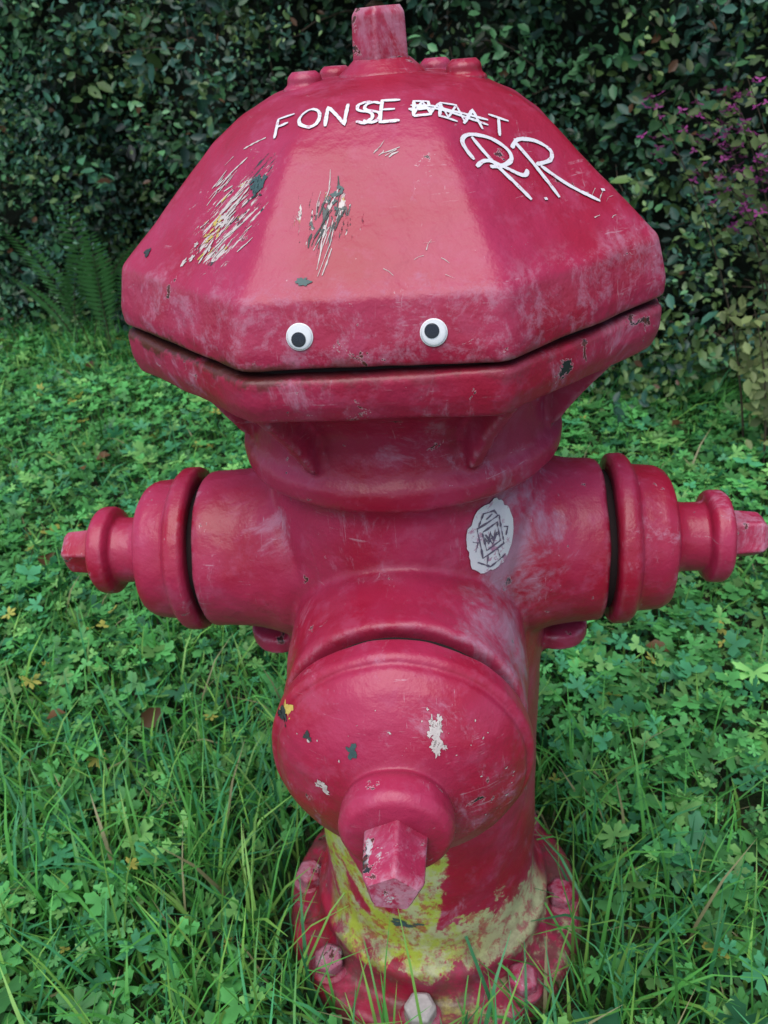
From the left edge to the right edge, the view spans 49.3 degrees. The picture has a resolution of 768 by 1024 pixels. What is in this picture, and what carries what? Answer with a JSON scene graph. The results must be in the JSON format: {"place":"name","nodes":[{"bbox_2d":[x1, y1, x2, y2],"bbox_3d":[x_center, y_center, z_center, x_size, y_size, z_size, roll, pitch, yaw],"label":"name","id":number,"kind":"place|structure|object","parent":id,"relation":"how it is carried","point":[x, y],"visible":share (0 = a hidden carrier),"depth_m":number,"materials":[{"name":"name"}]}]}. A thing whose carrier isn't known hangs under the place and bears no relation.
{"place":"outdoors","nodes":[
{"label":"outdoors","id":0,"kind":"place"},
{"bbox_2d":[0,282,767,1023],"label":"ground","id":1,"kind":"structure","parent":0,"point":[744,804],"depth_m":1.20,"materials":[{"name":"green plant"}]},
{"bbox_2d":[2,200,139,355],"bbox_3d":[-0.937,-0.717,2.651,0.468,0.570,0.313,9,33,22],"label":"fern","id":2,"kind":"object","parent":1,"relation":"on","point":[88,281],"visible":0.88,"depth_m":2.66,"materials":[{"name":"green plant"}]},
{"bbox_2d":[38,361,683,727],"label":"fallen leaves","id":3,"kind":"object","parent":1,"relation":"on","point":[147,717],"visible":0.3,"depth_m":1.29,"materials":[{"name":"plant"}]},
{"bbox_2d":[0,314,767,1023],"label":"clover and buttercup leaves","id":4,"kind":"object","parent":1,"relation":"on","point":[682,668],"visible":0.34,"depth_m":1.29,"materials":[{"name":"green plant"}]},
{"bbox_2d":[0,0,767,449],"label":"hedge","id":5,"kind":"object","parent":1,"relation":"on","point":[118,118],"visible":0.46,"depth_m":2.30,"materials":[{"name":"green plant"}]},
{"bbox_2d":[61,5,767,1023],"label":"fire hydrant","id":6,"kind":"object","parent":1,"relation":"on","point":[373,205],"visible":0.98,"depth_m":0.56,"materials":[{"name":"metal"}]},
{"bbox_2d":[286,323,312,350],"bbox_3d":[-0.048,-0.099,0.475,0.016,0.015,0.007,-2,30,5],"label":"googly eye","id":7,"kind":"object","parent":6,"relation":"attached to","point":[299,336],"visible":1,"depth_m":0.47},
{"bbox_2d":[420,318,447,346],"bbox_3d":[0.028,-0.100,0.469,0.016,0.015,0.007,-2,30,6],"label":"googly eye","id":8,"kind":"object","parent":6,"relation":"attached to","point":[433,332],"visible":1,"depth_m":0.47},
{"bbox_2d":[466,498,513,572],"bbox_3d":[0.083,0.017,0.641,0.046,0.059,0.007,-22,34,-27],"label":"sticker","id":9,"kind":"object","parent":6,"relation":"attached to","point":[490,533],"visible":1,"depth_m":0.64,"materials":[{"name":"white paper"}]},
{"bbox_2d":[632,58,767,451],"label":"flowering shrub","id":10,"kind":"object","parent":1,"relation":"on","point":[749,171],"visible":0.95,"depth_m":1.57,"materials":[{"name":"purple plant"}]},
{"bbox_2d":[716,295,767,472],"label":"yellow leaved shrub","id":11,"kind":"object","parent":1,"relation":"on","point":[759,382],"visible":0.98,"depth_m":1.76,"materials":[{"name":"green plant"}]}
]}

